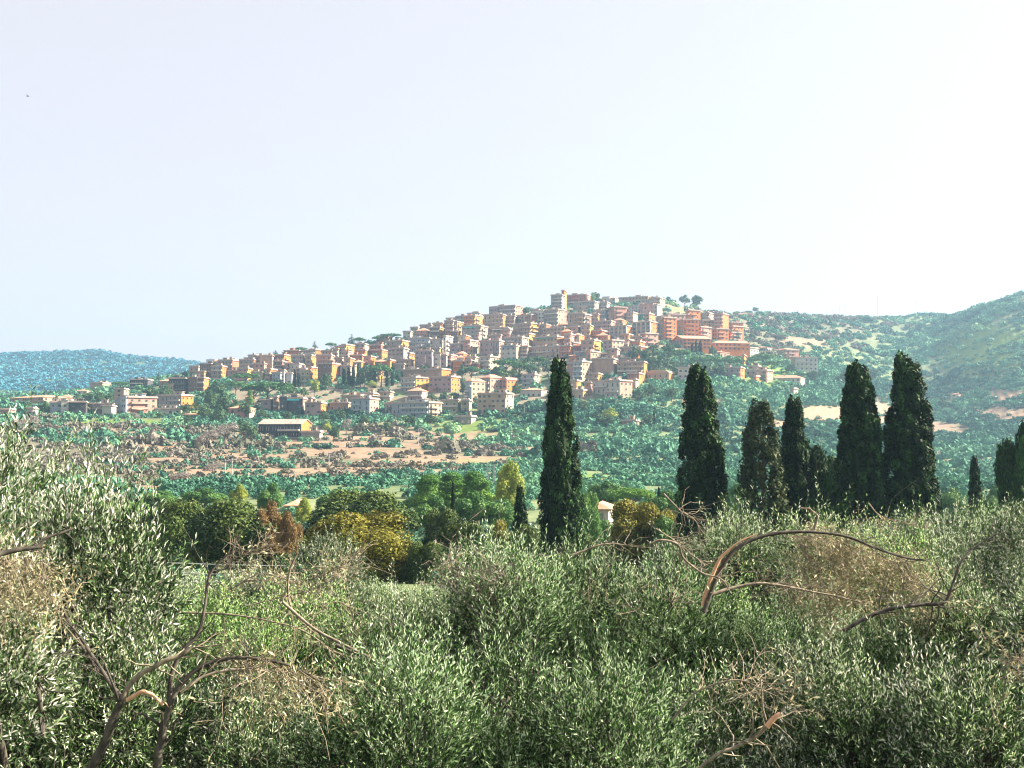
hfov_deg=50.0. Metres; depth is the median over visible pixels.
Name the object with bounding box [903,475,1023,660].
olive tree
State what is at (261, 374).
apartment block
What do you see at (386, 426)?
broadleaf tree
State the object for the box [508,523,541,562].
broadleaf tree
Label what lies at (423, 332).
house
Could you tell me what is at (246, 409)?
broadleaf tree
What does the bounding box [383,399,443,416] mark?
apartment block
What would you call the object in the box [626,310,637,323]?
apartment block
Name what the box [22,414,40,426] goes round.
bare tree
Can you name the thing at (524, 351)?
apartment block
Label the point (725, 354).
house
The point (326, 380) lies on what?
broadleaf tree
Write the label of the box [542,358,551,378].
broadleaf tree
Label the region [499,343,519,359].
apartment block
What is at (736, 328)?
apartment block
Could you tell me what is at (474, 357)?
house
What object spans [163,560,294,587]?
wire fence
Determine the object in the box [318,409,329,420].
broadleaf tree
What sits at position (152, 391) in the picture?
broadleaf tree
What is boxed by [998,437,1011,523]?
cypress tree
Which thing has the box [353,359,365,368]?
house
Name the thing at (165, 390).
broadleaf tree
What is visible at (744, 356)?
chimney stack
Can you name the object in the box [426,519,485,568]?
broadleaf tree
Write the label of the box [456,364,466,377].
broadleaf tree
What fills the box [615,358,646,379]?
apartment block
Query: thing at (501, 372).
broadleaf tree
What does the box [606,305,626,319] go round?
apartment block
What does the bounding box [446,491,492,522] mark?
broadleaf tree
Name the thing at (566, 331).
house
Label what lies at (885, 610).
olive tree
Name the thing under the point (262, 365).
apartment block
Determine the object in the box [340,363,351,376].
apartment block
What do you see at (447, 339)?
apartment block
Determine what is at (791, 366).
broadleaf tree
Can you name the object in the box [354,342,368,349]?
house
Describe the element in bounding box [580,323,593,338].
apartment block
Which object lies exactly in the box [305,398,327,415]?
apartment block
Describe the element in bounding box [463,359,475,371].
apartment block
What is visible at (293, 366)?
apartment block
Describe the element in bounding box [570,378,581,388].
apartment block
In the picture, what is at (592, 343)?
apartment block
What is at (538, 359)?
umbrella pine
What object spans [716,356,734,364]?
umbrella pine
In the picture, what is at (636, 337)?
apartment block
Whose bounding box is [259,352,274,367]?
apartment block
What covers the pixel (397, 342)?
apartment block
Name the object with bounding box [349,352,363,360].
house
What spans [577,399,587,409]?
broadleaf tree
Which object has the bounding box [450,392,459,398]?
broadleaf tree
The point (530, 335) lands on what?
apartment block
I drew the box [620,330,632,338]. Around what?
apartment block
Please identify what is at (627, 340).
apartment block
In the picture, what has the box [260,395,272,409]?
apartment block
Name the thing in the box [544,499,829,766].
olive tree
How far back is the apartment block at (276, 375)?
787.15 m
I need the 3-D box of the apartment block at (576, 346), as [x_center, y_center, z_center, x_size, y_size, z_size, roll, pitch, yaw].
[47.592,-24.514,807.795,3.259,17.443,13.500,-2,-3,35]
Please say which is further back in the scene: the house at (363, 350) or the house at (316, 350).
the house at (316, 350)
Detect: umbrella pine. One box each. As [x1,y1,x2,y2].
[111,381,128,387]
[227,381,244,395]
[231,373,259,383]
[238,385,267,404]
[244,381,292,398]
[272,385,293,395]
[325,342,336,347]
[352,337,366,341]
[368,363,392,387]
[371,336,382,340]
[380,333,400,339]
[461,366,481,377]
[492,358,518,375]
[509,362,529,379]
[530,356,546,373]
[607,487,655,502]
[672,349,690,366]
[688,356,708,363]
[703,355,721,371]
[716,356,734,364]
[731,357,745,365]
[746,356,760,364]
[752,352,773,366]
[762,360,782,369]
[793,372,807,376]
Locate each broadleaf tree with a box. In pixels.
[38,402,49,412]
[72,394,79,400]
[82,392,93,401]
[94,390,105,401]
[104,392,113,400]
[111,499,166,554]
[141,489,182,504]
[142,498,223,570]
[144,387,158,396]
[159,385,171,393]
[179,496,299,573]
[180,403,192,413]
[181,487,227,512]
[184,414,191,422]
[192,400,200,412]
[197,403,212,416]
[200,390,216,407]
[206,380,226,399]
[209,405,228,423]
[215,394,230,408]
[225,399,241,410]
[229,483,248,502]
[230,419,253,436]
[239,402,251,417]
[246,426,258,441]
[255,500,284,559]
[257,410,267,417]
[257,482,284,508]
[275,510,302,574]
[280,411,291,418]
[286,386,296,393]
[294,536,325,566]
[295,497,311,523]
[298,387,308,395]
[302,508,422,582]
[303,488,423,549]
[309,378,319,396]
[315,488,349,506]
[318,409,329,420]
[319,373,332,389]
[322,421,332,429]
[327,426,339,442]
[335,408,345,418]
[356,377,365,387]
[358,415,369,424]
[359,366,367,386]
[366,370,372,386]
[367,380,377,386]
[377,422,392,431]
[395,370,400,377]
[398,540,450,583]
[401,473,448,508]
[402,415,417,426]
[413,494,446,528]
[420,507,465,548]
[423,413,437,422]
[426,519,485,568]
[427,393,437,399]
[437,471,465,505]
[439,391,447,398]
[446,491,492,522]
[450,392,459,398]
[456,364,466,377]
[459,381,464,393]
[459,471,495,524]
[481,498,513,526]
[488,519,516,548]
[490,367,499,374]
[492,460,526,506]
[496,368,509,376]
[507,368,521,377]
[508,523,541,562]
[511,384,520,393]
[522,356,535,369]
[526,365,539,373]
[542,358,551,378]
[542,400,547,409]
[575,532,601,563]
[576,490,603,543]
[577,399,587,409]
[588,480,622,503]
[589,411,603,420]
[594,292,599,300]
[595,415,614,425]
[598,498,676,571]
[600,520,617,537]
[602,407,618,416]
[627,345,639,358]
[631,388,647,400]
[638,348,651,360]
[641,489,678,516]
[642,516,679,564]
[643,385,658,397]
[643,412,653,424]
[644,356,656,369]
[647,342,660,356]
[652,362,666,370]
[658,353,671,366]
[661,342,674,356]
[664,360,679,372]
[664,387,679,401]
[679,294,690,307]
[691,295,703,309]
[700,362,712,371]
[708,346,716,354]
[711,364,726,374]
[719,484,759,520]
[759,374,765,380]
[784,363,796,372]
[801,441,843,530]
[806,370,817,380]
[835,370,845,382]
[869,368,879,380]
[938,397,947,407]
[940,487,967,522]
[983,486,998,519]
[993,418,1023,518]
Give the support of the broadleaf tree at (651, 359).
on the terrain at (810, 413)
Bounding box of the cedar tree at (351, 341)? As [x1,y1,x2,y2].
[347,334,355,344]
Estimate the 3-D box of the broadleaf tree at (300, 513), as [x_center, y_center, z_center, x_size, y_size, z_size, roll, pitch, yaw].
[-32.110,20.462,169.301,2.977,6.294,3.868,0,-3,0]
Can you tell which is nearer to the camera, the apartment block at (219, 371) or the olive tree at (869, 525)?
the olive tree at (869, 525)
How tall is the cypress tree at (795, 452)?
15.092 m
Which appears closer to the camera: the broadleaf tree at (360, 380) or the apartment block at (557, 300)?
the broadleaf tree at (360, 380)
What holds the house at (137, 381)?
on the terrain at (810, 413)
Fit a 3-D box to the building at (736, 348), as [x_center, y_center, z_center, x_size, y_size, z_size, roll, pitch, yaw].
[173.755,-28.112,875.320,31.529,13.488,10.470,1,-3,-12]
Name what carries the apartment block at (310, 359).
on the terrain at (810, 413)
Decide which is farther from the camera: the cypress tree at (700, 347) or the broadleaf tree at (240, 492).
the cypress tree at (700, 347)
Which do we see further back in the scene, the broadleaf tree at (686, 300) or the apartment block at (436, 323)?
the broadleaf tree at (686, 300)
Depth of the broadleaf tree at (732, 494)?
157.95 m
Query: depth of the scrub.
580.59 m
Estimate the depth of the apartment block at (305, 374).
783.21 m
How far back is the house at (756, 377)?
772.72 m
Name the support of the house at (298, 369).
on the terrain at (810, 413)
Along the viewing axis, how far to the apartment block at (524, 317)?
934.88 m
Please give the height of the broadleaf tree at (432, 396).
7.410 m
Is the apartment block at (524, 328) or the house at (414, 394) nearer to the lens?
the house at (414, 394)
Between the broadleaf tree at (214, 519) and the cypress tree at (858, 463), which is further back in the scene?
the broadleaf tree at (214, 519)
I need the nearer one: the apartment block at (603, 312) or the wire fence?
the wire fence
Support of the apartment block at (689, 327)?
on the terrain at (810, 413)
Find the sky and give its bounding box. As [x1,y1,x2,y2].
[0,0,1023,361]
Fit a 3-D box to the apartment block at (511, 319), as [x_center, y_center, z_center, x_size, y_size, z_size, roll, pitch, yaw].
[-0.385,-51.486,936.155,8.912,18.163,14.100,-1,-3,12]
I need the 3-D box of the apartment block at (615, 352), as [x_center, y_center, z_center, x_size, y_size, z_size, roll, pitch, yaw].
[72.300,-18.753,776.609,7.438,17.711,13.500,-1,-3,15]
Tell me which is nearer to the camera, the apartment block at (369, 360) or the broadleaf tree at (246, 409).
the broadleaf tree at (246, 409)
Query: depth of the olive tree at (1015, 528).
31.42 m
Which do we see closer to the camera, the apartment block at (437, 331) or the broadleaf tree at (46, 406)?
the broadleaf tree at (46, 406)
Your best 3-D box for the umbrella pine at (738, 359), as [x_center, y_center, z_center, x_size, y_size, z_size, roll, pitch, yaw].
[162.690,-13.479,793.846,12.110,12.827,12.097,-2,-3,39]
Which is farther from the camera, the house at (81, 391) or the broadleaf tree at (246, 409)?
the house at (81, 391)
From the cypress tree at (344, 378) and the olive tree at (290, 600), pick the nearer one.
the olive tree at (290, 600)
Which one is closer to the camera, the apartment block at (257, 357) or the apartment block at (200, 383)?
the apartment block at (200, 383)
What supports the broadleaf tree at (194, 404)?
on the terrain at (810, 413)
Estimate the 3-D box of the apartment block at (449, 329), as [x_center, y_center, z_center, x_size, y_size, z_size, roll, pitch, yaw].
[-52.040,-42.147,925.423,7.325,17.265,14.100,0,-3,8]
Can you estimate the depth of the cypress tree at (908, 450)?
77.07 m
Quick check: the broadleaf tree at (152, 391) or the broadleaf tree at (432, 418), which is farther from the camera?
the broadleaf tree at (152, 391)
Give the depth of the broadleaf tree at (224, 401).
653.96 m
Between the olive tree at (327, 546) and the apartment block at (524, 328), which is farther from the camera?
the apartment block at (524, 328)
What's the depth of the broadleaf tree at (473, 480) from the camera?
178.00 m
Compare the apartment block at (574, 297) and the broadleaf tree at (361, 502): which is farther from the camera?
the apartment block at (574, 297)
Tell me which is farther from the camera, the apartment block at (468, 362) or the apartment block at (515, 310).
the apartment block at (515, 310)
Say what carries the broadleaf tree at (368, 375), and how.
on the terrain at (810, 413)
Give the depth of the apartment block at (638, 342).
810.29 m
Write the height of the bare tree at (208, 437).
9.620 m
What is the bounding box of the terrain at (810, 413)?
[0,295,1023,764]
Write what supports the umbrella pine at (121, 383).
on the terrain at (810, 413)
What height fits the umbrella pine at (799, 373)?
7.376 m
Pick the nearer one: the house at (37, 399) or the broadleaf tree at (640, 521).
the broadleaf tree at (640, 521)
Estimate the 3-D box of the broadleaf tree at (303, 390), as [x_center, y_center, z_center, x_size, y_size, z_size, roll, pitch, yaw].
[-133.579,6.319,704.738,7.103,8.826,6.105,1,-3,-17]
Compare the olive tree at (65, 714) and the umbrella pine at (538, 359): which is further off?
the umbrella pine at (538, 359)
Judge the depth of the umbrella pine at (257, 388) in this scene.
692.99 m
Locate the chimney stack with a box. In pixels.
[741,354,746,363]
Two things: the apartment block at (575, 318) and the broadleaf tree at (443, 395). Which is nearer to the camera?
the broadleaf tree at (443, 395)
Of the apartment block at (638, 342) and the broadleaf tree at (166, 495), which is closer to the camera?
the broadleaf tree at (166, 495)
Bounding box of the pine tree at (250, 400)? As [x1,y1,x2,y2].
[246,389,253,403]
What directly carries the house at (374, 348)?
on the terrain at (810, 413)
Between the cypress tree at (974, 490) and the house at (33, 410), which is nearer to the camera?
the cypress tree at (974, 490)
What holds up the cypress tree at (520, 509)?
on the terrain at (810, 413)
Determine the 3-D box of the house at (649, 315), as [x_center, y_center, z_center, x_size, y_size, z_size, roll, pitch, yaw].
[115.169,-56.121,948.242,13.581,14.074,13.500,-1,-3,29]
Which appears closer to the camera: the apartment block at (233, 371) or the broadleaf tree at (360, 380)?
the broadleaf tree at (360, 380)
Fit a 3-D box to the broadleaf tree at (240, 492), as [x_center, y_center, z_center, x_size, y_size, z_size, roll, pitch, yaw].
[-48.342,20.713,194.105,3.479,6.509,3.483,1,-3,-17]
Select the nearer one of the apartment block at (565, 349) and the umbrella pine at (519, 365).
the umbrella pine at (519, 365)
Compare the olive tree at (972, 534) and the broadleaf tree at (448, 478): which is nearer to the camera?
the olive tree at (972, 534)
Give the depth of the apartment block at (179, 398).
690.35 m
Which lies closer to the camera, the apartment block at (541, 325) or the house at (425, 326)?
the apartment block at (541, 325)
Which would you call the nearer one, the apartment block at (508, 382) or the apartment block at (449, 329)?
the apartment block at (508, 382)
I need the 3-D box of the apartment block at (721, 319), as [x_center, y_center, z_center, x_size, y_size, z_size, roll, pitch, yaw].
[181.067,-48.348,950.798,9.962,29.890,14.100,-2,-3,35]
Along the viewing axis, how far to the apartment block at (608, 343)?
792.25 m
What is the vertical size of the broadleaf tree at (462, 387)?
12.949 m
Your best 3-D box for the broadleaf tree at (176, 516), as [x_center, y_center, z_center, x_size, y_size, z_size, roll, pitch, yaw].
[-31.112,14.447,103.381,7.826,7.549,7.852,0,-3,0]
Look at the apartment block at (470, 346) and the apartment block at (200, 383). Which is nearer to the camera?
the apartment block at (200, 383)
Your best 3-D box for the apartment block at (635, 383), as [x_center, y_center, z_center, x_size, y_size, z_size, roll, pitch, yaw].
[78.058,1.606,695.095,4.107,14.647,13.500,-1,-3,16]
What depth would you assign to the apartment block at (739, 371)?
758.16 m
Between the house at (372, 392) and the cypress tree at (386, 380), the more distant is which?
the cypress tree at (386, 380)
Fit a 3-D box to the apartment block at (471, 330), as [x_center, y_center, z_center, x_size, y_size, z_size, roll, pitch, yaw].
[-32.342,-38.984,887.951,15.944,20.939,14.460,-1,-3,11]
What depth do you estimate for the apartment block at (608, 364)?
724.17 m
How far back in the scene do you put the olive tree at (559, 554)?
24.08 m
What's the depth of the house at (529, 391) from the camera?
679.04 m
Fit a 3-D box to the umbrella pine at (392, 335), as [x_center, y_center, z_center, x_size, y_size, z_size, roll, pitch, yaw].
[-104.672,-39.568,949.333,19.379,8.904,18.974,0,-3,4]
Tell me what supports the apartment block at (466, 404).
on the terrain at (810, 413)
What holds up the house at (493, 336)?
on the terrain at (810, 413)
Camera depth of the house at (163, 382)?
833.12 m
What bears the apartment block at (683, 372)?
on the terrain at (810, 413)
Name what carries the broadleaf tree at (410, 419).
on the terrain at (810, 413)
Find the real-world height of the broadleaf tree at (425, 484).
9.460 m
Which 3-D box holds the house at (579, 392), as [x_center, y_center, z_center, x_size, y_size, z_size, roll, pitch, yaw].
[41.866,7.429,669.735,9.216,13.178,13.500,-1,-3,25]
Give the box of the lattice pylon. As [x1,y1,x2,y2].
[492,464,495,479]
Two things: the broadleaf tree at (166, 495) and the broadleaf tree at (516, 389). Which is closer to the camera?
the broadleaf tree at (166, 495)
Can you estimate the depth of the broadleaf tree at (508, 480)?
172.70 m
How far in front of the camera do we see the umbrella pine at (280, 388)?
690.14 m
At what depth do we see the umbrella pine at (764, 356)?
828.75 m
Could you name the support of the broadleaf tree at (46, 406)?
on the terrain at (810, 413)
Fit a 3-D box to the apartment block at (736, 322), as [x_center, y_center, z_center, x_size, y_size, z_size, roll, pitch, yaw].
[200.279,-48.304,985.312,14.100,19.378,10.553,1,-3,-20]
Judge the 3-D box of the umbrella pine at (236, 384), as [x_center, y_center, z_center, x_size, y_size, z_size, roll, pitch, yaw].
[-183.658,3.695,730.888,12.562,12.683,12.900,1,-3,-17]
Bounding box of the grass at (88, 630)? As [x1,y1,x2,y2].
[2,613,758,760]
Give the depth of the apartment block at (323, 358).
838.39 m
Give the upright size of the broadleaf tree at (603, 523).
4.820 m
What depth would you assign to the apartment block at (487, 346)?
818.58 m
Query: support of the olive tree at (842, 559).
on the terrain at (810, 413)
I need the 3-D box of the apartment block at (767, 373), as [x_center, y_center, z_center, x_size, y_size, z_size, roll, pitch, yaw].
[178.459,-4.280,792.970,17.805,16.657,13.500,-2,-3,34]
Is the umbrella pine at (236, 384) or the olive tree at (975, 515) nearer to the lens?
the olive tree at (975, 515)
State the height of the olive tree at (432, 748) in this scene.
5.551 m
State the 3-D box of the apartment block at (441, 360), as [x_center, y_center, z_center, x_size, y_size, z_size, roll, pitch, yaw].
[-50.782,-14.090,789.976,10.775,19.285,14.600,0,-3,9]
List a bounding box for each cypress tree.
[293,369,295,386]
[296,373,301,386]
[341,369,346,384]
[346,368,351,386]
[351,365,355,386]
[356,363,359,381]
[373,371,376,387]
[385,371,388,386]
[390,364,393,385]
[450,481,455,510]
[511,485,528,531]
[537,353,585,574]
[670,362,728,576]
[694,340,697,353]
[698,341,702,354]
[734,398,792,548]
[772,393,812,554]
[829,358,893,536]
[882,350,943,540]
[966,455,983,573]
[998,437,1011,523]
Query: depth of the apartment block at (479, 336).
861.36 m
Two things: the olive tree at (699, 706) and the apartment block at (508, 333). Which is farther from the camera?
the apartment block at (508, 333)
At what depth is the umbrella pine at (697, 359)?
757.19 m
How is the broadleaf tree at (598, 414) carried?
on the terrain at (810, 413)
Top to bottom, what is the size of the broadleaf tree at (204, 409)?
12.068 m
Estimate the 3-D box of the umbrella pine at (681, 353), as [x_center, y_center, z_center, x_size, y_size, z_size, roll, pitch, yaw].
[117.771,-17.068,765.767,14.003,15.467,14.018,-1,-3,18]
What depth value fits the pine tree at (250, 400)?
667.67 m
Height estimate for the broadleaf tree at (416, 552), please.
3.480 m
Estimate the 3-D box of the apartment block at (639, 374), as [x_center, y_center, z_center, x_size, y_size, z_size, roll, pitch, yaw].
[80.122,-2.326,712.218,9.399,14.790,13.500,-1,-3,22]
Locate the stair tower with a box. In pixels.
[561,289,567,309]
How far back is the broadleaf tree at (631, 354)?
762.33 m
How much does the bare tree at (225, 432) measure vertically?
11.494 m
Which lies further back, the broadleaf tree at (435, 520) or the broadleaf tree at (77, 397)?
the broadleaf tree at (77, 397)
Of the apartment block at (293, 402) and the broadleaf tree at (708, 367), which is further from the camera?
the broadleaf tree at (708, 367)
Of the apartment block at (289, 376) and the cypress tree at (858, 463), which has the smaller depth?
the cypress tree at (858, 463)
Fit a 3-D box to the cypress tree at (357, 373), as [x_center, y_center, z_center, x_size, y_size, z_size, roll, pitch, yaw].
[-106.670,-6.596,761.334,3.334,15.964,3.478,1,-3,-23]
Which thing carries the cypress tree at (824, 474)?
on the terrain at (810, 413)
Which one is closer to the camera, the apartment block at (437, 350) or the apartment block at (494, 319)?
the apartment block at (437, 350)
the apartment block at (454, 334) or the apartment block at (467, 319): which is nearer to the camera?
the apartment block at (454, 334)
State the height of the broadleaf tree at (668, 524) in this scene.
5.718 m
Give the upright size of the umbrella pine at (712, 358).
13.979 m
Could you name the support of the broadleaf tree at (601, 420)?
on the terrain at (810, 413)
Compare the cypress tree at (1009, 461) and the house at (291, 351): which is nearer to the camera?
the cypress tree at (1009, 461)
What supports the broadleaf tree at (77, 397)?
on the terrain at (810, 413)
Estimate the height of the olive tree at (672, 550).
5.960 m
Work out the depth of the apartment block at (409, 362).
794.03 m
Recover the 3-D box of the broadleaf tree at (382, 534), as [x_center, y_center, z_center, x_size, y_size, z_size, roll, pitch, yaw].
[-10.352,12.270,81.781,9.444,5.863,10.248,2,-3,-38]
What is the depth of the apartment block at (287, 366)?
825.68 m
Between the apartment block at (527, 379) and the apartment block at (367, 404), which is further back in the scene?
the apartment block at (527, 379)
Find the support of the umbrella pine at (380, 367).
on the terrain at (810, 413)
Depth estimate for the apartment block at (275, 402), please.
660.48 m
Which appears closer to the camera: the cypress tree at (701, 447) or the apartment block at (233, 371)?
the cypress tree at (701, 447)
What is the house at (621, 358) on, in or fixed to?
on the terrain at (810, 413)
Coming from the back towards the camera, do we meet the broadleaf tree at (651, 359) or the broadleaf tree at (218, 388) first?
the broadleaf tree at (651, 359)
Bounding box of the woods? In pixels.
[0,348,205,391]
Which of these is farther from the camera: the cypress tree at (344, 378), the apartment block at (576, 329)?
the apartment block at (576, 329)
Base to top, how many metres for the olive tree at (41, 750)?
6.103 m
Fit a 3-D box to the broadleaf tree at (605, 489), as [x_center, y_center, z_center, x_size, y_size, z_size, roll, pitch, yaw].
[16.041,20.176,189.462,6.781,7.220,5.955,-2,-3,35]
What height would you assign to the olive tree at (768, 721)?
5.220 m
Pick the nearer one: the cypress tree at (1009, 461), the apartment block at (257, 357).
the cypress tree at (1009, 461)
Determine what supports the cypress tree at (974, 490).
on the terrain at (810, 413)
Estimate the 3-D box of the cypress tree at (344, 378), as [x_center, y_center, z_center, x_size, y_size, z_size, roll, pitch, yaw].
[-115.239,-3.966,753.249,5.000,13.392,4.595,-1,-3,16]
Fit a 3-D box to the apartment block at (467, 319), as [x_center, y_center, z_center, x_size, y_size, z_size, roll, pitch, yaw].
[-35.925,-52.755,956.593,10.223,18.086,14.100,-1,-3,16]
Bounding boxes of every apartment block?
[48,397,69,413]
[69,397,88,413]
[101,401,117,414]
[114,388,129,399]
[114,393,157,413]
[156,391,193,407]
[167,374,187,393]
[188,374,208,392]
[197,370,208,376]
[199,361,213,371]
[210,362,227,379]
[217,357,238,369]
[228,367,236,378]
[236,366,253,380]
[239,356,258,370]
[250,368,264,381]
[253,360,267,371]
[254,353,262,362]
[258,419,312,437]
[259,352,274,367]
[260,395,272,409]
[264,368,277,381]
[271,371,281,381]
[272,359,286,371]
[273,395,278,409]
[274,351,290,361]
[278,394,307,412]
[281,369,287,381]
[284,362,291,371]
[285,371,293,383]
[290,352,304,364]
[290,362,303,371]
[299,367,310,382]
[304,352,315,366]
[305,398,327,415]
[307,366,317,379]
[315,352,334,366]
[317,360,340,380]
[332,346,341,356]
[340,351,353,356]
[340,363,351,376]
[341,344,354,353]
[351,394,380,414]
[362,353,376,365]
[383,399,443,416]
[385,338,409,349]
[387,346,409,362]
[394,361,405,371]
[399,374,428,391]
[401,366,450,376]
[403,359,413,368]
[407,349,414,362]
[415,347,433,368]
[428,325,443,338]
[428,374,460,392]
[429,336,442,347]
[430,346,442,353]
[432,321,443,327]
[433,352,448,367]
[441,396,460,412]
[442,333,453,353]
[444,318,454,333]
[445,325,453,335]
[448,351,457,367]
[449,342,462,354]
[450,328,460,342]
[452,357,464,371]
[453,319,463,334]
[458,334,470,343]
[460,398,471,410]
[461,323,479,339]
[462,337,477,355]
[463,313,474,324]
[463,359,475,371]
[471,314,482,324]
[472,361,480,371]
[476,332,481,346]
[477,389,514,414]
[478,325,488,337]
[478,338,504,356]
[478,354,499,369]
[483,311,506,327]
[489,304,522,315]
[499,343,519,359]
[500,376,518,391]
[502,326,514,337]
[506,313,517,327]
[506,335,529,344]
[513,321,538,336]
[516,312,536,322]
[520,345,530,357]
[522,371,541,387]
[527,332,534,345]
[529,344,559,357]
[532,307,566,324]
[532,334,563,345]
[538,321,550,336]
[543,325,569,335]
[550,293,565,308]
[560,343,572,357]
[563,331,575,344]
[567,293,590,305]
[567,310,583,329]
[567,359,575,377]
[570,326,580,333]
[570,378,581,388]
[571,340,580,353]
[572,300,598,311]
[572,358,593,381]
[573,349,601,360]
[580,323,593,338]
[580,338,601,350]
[582,313,591,324]
[584,379,591,392]
[586,312,600,324]
[591,327,606,337]
[591,355,617,376]
[591,370,602,380]
[592,377,633,397]
[593,308,606,319]
[593,318,615,330]
[602,336,624,351]
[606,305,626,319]
[608,345,620,357]
[609,323,632,339]
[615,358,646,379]
[619,343,634,353]
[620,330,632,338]
[620,338,634,345]
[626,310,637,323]
[627,303,662,315]
[627,369,644,384]
[630,334,641,339]
[630,339,645,346]
[631,377,639,387]
[632,319,657,335]
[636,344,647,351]
[641,332,658,346]
[646,370,674,380]
[656,314,677,340]
[673,336,710,353]
[677,316,698,335]
[677,364,690,379]
[685,307,700,319]
[699,318,713,328]
[699,325,711,338]
[700,311,713,319]
[711,326,729,340]
[712,312,728,327]
[714,365,745,379]
[729,319,743,331]
[729,330,742,340]
[730,323,743,340]
[745,367,772,382]
[748,344,758,357]
[782,349,799,360]
[789,354,817,372]
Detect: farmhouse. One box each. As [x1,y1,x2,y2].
[283,499,301,509]
[598,501,613,528]
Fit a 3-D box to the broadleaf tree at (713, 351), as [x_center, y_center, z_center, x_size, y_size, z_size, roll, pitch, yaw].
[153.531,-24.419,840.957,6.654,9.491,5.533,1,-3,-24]
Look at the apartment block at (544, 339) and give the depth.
838.44 m
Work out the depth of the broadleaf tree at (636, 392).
645.73 m
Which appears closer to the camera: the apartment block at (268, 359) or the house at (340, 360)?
the house at (340, 360)
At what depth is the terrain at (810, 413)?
715.57 m
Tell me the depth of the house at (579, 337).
838.00 m
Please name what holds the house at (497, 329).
on the terrain at (810, 413)
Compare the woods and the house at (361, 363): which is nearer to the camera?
the house at (361, 363)
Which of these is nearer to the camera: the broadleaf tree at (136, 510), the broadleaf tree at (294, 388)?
the broadleaf tree at (136, 510)
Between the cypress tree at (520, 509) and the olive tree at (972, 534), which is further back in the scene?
the cypress tree at (520, 509)
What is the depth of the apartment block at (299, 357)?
848.03 m
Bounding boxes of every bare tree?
[9,418,25,428]
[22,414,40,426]
[130,412,139,418]
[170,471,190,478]
[194,430,218,448]
[201,461,224,471]
[212,421,238,443]
[340,419,351,433]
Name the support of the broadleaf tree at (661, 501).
on the terrain at (810, 413)
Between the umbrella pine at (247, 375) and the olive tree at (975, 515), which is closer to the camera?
the olive tree at (975, 515)
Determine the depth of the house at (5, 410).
651.55 m
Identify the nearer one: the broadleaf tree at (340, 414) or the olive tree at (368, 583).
the olive tree at (368, 583)
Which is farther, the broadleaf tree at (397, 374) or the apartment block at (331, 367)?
the apartment block at (331, 367)
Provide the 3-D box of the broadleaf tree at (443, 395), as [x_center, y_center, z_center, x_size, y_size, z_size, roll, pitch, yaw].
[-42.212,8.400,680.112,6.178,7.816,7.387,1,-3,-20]
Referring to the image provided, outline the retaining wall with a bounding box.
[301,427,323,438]
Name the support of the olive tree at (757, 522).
on the terrain at (810, 413)
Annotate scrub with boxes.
[0,290,1023,593]
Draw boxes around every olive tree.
[0,385,220,767]
[0,513,194,767]
[18,515,358,767]
[32,565,230,767]
[115,553,269,743]
[119,564,219,599]
[121,504,394,765]
[176,563,469,760]
[179,620,521,767]
[199,566,292,618]
[215,511,392,644]
[285,573,719,767]
[334,569,410,601]
[357,510,584,700]
[362,558,459,686]
[416,513,556,598]
[418,496,761,767]
[457,531,584,583]
[480,615,782,767]
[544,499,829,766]
[547,489,745,653]
[610,594,957,767]
[621,487,824,765]
[668,569,946,767]
[677,456,997,753]
[735,478,983,676]
[757,584,1023,767]
[759,495,1023,767]
[821,560,1023,767]
[851,491,1023,651]
[852,512,917,547]
[870,495,983,562]
[885,531,1023,717]
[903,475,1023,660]
[932,483,1022,581]
[994,492,1023,585]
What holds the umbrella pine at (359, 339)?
on the terrain at (810, 413)
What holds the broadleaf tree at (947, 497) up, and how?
on the terrain at (810, 413)
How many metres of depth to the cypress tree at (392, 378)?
750.83 m
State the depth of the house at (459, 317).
1033.01 m
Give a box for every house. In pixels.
[0,408,14,413]
[9,395,71,403]
[26,403,38,414]
[77,388,90,393]
[87,399,114,413]
[89,381,111,389]
[129,377,153,388]
[132,409,145,413]
[154,404,181,413]
[159,378,168,387]
[188,365,199,376]
[228,406,255,418]
[283,348,299,354]
[295,365,307,376]
[300,347,322,354]
[307,393,314,401]
[321,348,332,354]
[329,398,350,410]
[334,355,343,364]
[341,392,363,401]
[343,357,355,364]
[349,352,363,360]
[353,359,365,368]
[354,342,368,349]
[354,347,368,354]
[356,389,378,396]
[368,342,385,355]
[374,359,386,364]
[376,335,391,342]
[379,349,387,358]
[380,390,394,400]
[386,356,395,366]
[402,328,413,338]
[407,336,432,345]
[407,387,428,401]
[408,344,429,352]
[409,326,419,333]
[415,328,429,336]
[419,323,432,329]
[453,412,476,423]
[455,314,464,320]
[456,351,468,356]
[463,354,478,361]
[464,377,485,401]
[466,311,483,318]
[481,374,501,391]
[486,332,502,339]
[488,326,512,333]
[521,387,547,396]
[561,329,572,336]
[569,353,576,361]
[572,385,590,397]
[575,333,584,341]
[596,333,611,341]
[599,300,610,309]
[600,296,618,303]
[601,352,608,357]
[613,318,627,324]
[614,355,630,360]
[618,295,650,302]
[621,415,640,425]
[638,311,654,319]
[648,296,665,307]
[657,313,685,319]
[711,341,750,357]
[715,350,729,356]
[746,363,760,369]
[752,372,760,381]
[774,375,805,384]
[790,384,797,393]
[950,392,961,399]
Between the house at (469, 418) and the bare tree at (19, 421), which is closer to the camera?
the bare tree at (19, 421)
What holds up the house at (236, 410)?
on the terrain at (810, 413)
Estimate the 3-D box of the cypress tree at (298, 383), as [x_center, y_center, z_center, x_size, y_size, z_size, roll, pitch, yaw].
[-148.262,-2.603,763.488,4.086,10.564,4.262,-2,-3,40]

